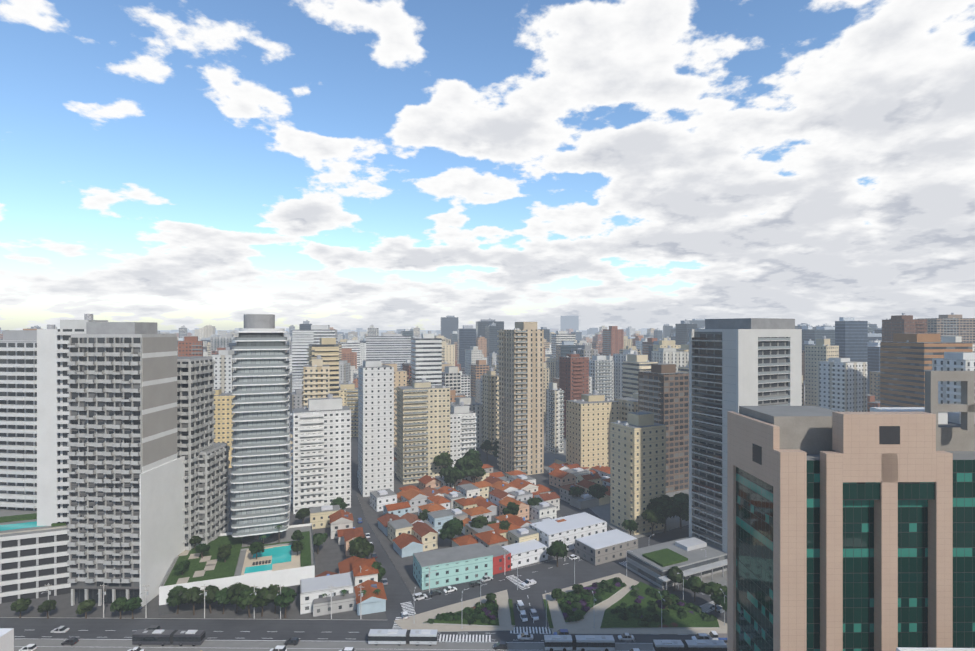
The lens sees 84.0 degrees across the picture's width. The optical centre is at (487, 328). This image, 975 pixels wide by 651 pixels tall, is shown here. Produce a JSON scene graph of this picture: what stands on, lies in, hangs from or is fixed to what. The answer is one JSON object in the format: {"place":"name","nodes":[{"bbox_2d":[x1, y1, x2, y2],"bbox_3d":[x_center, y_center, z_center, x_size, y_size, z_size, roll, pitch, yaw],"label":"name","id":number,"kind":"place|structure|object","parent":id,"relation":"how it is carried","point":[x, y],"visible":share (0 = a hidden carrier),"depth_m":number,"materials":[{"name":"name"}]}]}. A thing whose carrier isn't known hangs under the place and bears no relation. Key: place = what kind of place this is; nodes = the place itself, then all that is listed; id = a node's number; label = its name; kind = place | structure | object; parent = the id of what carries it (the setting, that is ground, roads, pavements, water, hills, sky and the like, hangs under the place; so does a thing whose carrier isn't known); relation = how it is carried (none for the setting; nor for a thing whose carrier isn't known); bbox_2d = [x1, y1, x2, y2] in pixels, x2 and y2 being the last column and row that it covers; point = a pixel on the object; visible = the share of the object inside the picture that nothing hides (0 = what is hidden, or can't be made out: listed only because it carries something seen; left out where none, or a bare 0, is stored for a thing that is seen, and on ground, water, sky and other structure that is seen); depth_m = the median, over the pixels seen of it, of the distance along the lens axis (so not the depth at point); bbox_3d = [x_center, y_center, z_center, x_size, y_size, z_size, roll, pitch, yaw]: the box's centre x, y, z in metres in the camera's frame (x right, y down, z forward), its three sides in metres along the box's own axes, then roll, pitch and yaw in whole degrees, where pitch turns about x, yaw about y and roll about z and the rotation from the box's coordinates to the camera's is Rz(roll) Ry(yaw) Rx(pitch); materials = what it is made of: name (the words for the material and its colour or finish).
{"place":"outdoors","nodes":[
{"label":"outdoors","id":0,"kind":"place"},
{"bbox_2d":[0,421,726,650],"bbox_3d":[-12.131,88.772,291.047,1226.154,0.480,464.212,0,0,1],"label":"roads","id":1,"kind":"structure","parent":0,"point":[229,629],"depth_m":167.71,"materials":[{"name":"grey asphalt"}]},
{"bbox_2d":[19,644,36,650],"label":"car","id":2,"kind":"object","parent":1,"relation":"on","point":[30,647],"visible":1,"depth_m":149.01,"materials":[{"name":"grey metal"}]},
{"bbox_2d":[41,583,51,615],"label":"utility pole","id":3,"kind":"object","parent":1,"relation":"on","point":[48,589],"visible":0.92,"depth_m":166.79,"materials":[{"name":"concrete"}]},
{"bbox_2d":[0,314,107,603],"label":"apartment building","id":4,"kind":"structure","parent":1,"relation":"on","point":[34,465],"depth_m":183.50,"materials":[{"name":"paint"}]},
{"bbox_2d":[51,626,69,633],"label":"car","id":5,"kind":"object","parent":1,"relation":"on","point":[62,629],"visible":1,"depth_m":158.04,"materials":[{"name":"grey metal"}]},
{"bbox_2d":[61,637,78,645],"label":"car","id":6,"kind":"object","parent":1,"relation":"on","point":[71,641],"visible":1,"depth_m":152.21,"materials":[{"name":"grey metal"}]},
{"bbox_2d":[0,628,201,650],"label":"building","id":7,"kind":"structure","parent":1,"relation":"on","point":[6,639],"depth_m":121.47,"materials":[{"name":"paint"}]},
{"bbox_2d":[97,584,106,617],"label":"utility pole","id":8,"kind":"object","parent":1,"relation":"on","point":[103,585],"visible":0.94,"depth_m":166.52,"materials":[{"name":"concrete"}]},
{"bbox_2d":[127,647,143,650],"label":"car","id":9,"kind":"object","parent":1,"relation":"on","point":[136,649],"visible":1,"depth_m":148.38,"materials":[{"name":"grey metal"}]},
{"bbox_2d":[141,590,147,617],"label":"utility pole","id":10,"kind":"object","parent":1,"relation":"on","point":[146,606],"visible":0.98,"depth_m":166.35,"materials":[{"name":"concrete"}]},
{"bbox_2d":[67,322,229,608],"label":"tower","id":11,"kind":"structure","parent":1,"relation":"on","point":[148,462],"depth_m":173.63,"materials":[{"name":"grey"}]},
{"bbox_2d":[145,625,160,629],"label":"car","id":12,"kind":"object","parent":1,"relation":"on","point":[154,627],"visible":0.35,"depth_m":158.29,"materials":[{"name":"grey metal"}]},
{"bbox_2d":[132,629,204,645],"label":"bus","id":13,"kind":"object","parent":1,"relation":"on","point":[140,637],"visible":1,"depth_m":151.89,"materials":[{"name":"grey metal"}]},
{"bbox_2d":[199,584,207,617],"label":"utility pole","id":14,"kind":"object","parent":1,"relation":"on","point":[204,590],"visible":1,"depth_m":166.14,"materials":[{"name":"concrete"}]},
{"bbox_2d":[159,314,314,614],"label":"tower","id":15,"kind":"structure","parent":1,"relation":"on","point":[260,491],"depth_m":200.13,"materials":[{"name":"grey concrete"}]},
{"bbox_2d":[250,584,257,617],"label":"utility pole","id":16,"kind":"object","parent":1,"relation":"on","point":[254,586],"visible":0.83,"depth_m":166.01,"materials":[{"name":"concrete"}]},
{"bbox_2d":[270,645,286,650],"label":"car","id":17,"kind":"object","parent":1,"relation":"on","point":[280,648],"visible":1,"depth_m":148.08,"materials":[{"name":"grey metal"}]},
{"bbox_2d":[284,637,299,645],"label":"car","id":18,"kind":"object","parent":1,"relation":"on","point":[294,641],"visible":1,"depth_m":152.19,"materials":[{"name":"grey metal"}]},
{"bbox_2d":[328,585,334,618],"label":"utility pole","id":19,"kind":"object","parent":1,"relation":"on","point":[332,594],"visible":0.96,"depth_m":165.67,"materials":[{"name":"concrete"}]},
{"bbox_2d":[339,647,354,650],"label":"car","id":20,"kind":"object","parent":1,"relation":"on","point":[348,649],"visible":1,"depth_m":147.62,"materials":[{"name":"grey metal"}]},
{"bbox_2d":[357,586,363,618],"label":"utility pole","id":21,"kind":"object","parent":1,"relation":"on","point":[361,595],"visible":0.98,"depth_m":165.59,"materials":[{"name":"concrete"}]},
{"bbox_2d":[381,578,387,584],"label":"car","id":22,"kind":"object","parent":1,"relation":"on","point":[384,581],"visible":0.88,"depth_m":188.40,"materials":[{"name":"grey metal"}]},
{"bbox_2d":[368,629,437,645],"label":"bus","id":23,"kind":"object","parent":1,"relation":"on","point":[399,637],"visible":1,"depth_m":152.08,"materials":[{"name":"grey metal"}]},
{"bbox_2d":[401,611,408,618],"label":"car","id":24,"kind":"object","parent":1,"relation":"on","point":[404,615],"visible":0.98,"depth_m":165.97,"materials":[{"name":"grey metal"}]},
{"bbox_2d":[413,592,426,600],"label":"car","id":25,"kind":"object","parent":1,"relation":"on","point":[418,596],"visible":0.9,"depth_m":177.57,"materials":[{"name":"grey metal"}]},
{"bbox_2d":[428,566,436,592],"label":"utility pole","id":26,"kind":"object","parent":1,"relation":"on","point":[429,573],"visible":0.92,"depth_m":180.95,"materials":[{"name":"concrete"}]},
{"bbox_2d":[428,589,441,596],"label":"car","id":27,"kind":"object","parent":1,"relation":"on","point":[434,592],"visible":1,"depth_m":180.43,"materials":[{"name":"grey metal"}]},
{"bbox_2d":[443,586,456,592],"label":"car","id":28,"kind":"object","parent":1,"relation":"on","point":[448,589],"visible":1,"depth_m":182.95,"materials":[{"name":"grey metal"}]},
{"bbox_2d":[300,457,637,616],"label":"houses","id":29,"kind":"structure","parent":1,"relation":"on","point":[473,554],"depth_m":220.48,"materials":[{"name":"paint"}]},
{"bbox_2d":[469,580,479,586],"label":"car","id":30,"kind":"object","parent":1,"relation":"on","point":[473,583],"visible":0.98,"depth_m":186.81,"materials":[{"name":"grey metal"}]},
{"bbox_2d":[480,575,492,581],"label":"car","id":31,"kind":"object","parent":1,"relation":"on","point":[486,578],"visible":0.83,"depth_m":190.82,"materials":[{"name":"grey metal"}]},
{"bbox_2d":[493,641,506,649],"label":"car","id":32,"kind":"object","parent":1,"relation":"on","point":[500,645],"visible":1,"depth_m":150.19,"materials":[{"name":"grey metal"}]},
{"bbox_2d":[516,600,525,612],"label":"car","id":33,"kind":"object","parent":1,"relation":"on","point":[520,605],"visible":0.88,"depth_m":170.22,"materials":[{"name":"grey metal"}]},
{"bbox_2d":[519,612,527,621],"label":"car","id":34,"kind":"object","parent":1,"relation":"on","point":[523,616],"visible":1,"depth_m":165.33,"materials":[{"name":"grey metal"}]},
{"bbox_2d":[517,632,532,639],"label":"car","id":35,"kind":"object","parent":1,"relation":"on","point":[525,636],"visible":1,"depth_m":154.74,"materials":[{"name":"grey metal"}]},
{"bbox_2d":[522,579,535,586],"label":"car","id":36,"kind":"object","parent":1,"relation":"on","point":[526,582],"visible":1,"depth_m":187.46,"materials":[{"name":"grey metal"}]},
{"bbox_2d":[529,609,538,620],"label":"car","id":37,"kind":"object","parent":1,"relation":"on","point":[533,614],"visible":0.98,"depth_m":165.99,"materials":[{"name":"grey metal"}]},
{"bbox_2d":[545,591,547,627],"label":"street light","id":38,"kind":"object","parent":1,"relation":"on","point":[546,611],"visible":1,"depth_m":160.80,"materials":[{"name":"white metal"}]},
{"bbox_2d":[553,629,569,634],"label":"car","id":39,"kind":"object","parent":1,"relation":"on","point":[562,632],"visible":0.56,"depth_m":155.90,"materials":[{"name":"grey"}]},
{"bbox_2d":[569,554,578,559],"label":"car","id":40,"kind":"object","parent":1,"relation":"on","point":[572,556],"visible":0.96,"depth_m":208.74,"materials":[{"name":"grey metal"}]},
{"bbox_2d":[544,635,614,650],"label":"bus","id":41,"kind":"object","parent":1,"relation":"on","point":[583,642],"visible":1,"depth_m":149.20,"materials":[{"name":"grey"}]},
{"bbox_2d":[618,633,634,640],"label":"car","id":42,"kind":"object","parent":1,"relation":"on","point":[625,636],"visible":1,"depth_m":154.39,"materials":[{"name":"grey metal"}]},
{"bbox_2d":[653,640,726,650],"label":"bus","id":43,"kind":"object","parent":1,"relation":"on","point":[689,645],"visible":1,"depth_m":146.92,"materials":[{"name":"grey metal"}]},
{"bbox_2d":[692,633,709,639],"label":"car","id":44,"kind":"object","parent":1,"relation":"on","point":[701,636],"visible":0.69,"depth_m":153.85,"materials":[{"name":"grey metal"}]},
{"bbox_2d":[627,318,801,589],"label":"tower","id":45,"kind":"structure","parent":1,"relation":"on","point":[735,364],"depth_m":203.79,"materials":[{"name":"paint"}]},
{"bbox_2d":[709,604,723,612],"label":"car","id":46,"kind":"object","parent":1,"relation":"on","point":[719,609],"visible":0.79,"depth_m":170.46,"materials":[{"name":"grey metal"}]},
{"bbox_2d":[709,631,726,639],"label":"truck","id":47,"kind":"object","parent":1,"relation":"on","point":[714,635],"visible":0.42,"depth_m":153.78,"materials":[{"name":"paint"}]},
{"bbox_2d":[157,330,662,420],"bbox_3d":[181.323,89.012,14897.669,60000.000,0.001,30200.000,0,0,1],"label":"ground","id":48,"kind":"structure","parent":0,"point":[355,331],"depth_m":25092.35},
{"bbox_2d":[10,439,726,625],"bbox_3d":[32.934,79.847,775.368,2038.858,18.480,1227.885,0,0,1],"label":"trees","id":49,"kind":"object","parent":48,"relation":"on","point":[661,509],"visible":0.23,"depth_m":177.25,"materials":[{"name":"green plant"}]},
{"bbox_2d":[210,313,974,534],"bbox_3d":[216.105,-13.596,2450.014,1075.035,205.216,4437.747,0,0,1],"label":"buildings","id":50,"kind":"structure","parent":48,"relation":"on","point":[649,449],"depth_m":316.00,"materials":[{"name":"paint"}]},
{"bbox_2d":[0,317,974,469],"bbox_3d":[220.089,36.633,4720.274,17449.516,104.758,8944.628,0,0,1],"label":"distant buildings","id":51,"kind":"structure","parent":0,"point":[842,374],"depth_m":439.75,"materials":[{"name":"paint"}]},
{"bbox_2d":[0,0,974,329],"label":"sky","id":52,"kind":"structure","parent":0,"point":[173,164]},
{"bbox_2d":[727,371,974,650],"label":"tower","id":53,"kind":"structure","parent":0,"point":[850,531],"depth_m":84.36,"materials":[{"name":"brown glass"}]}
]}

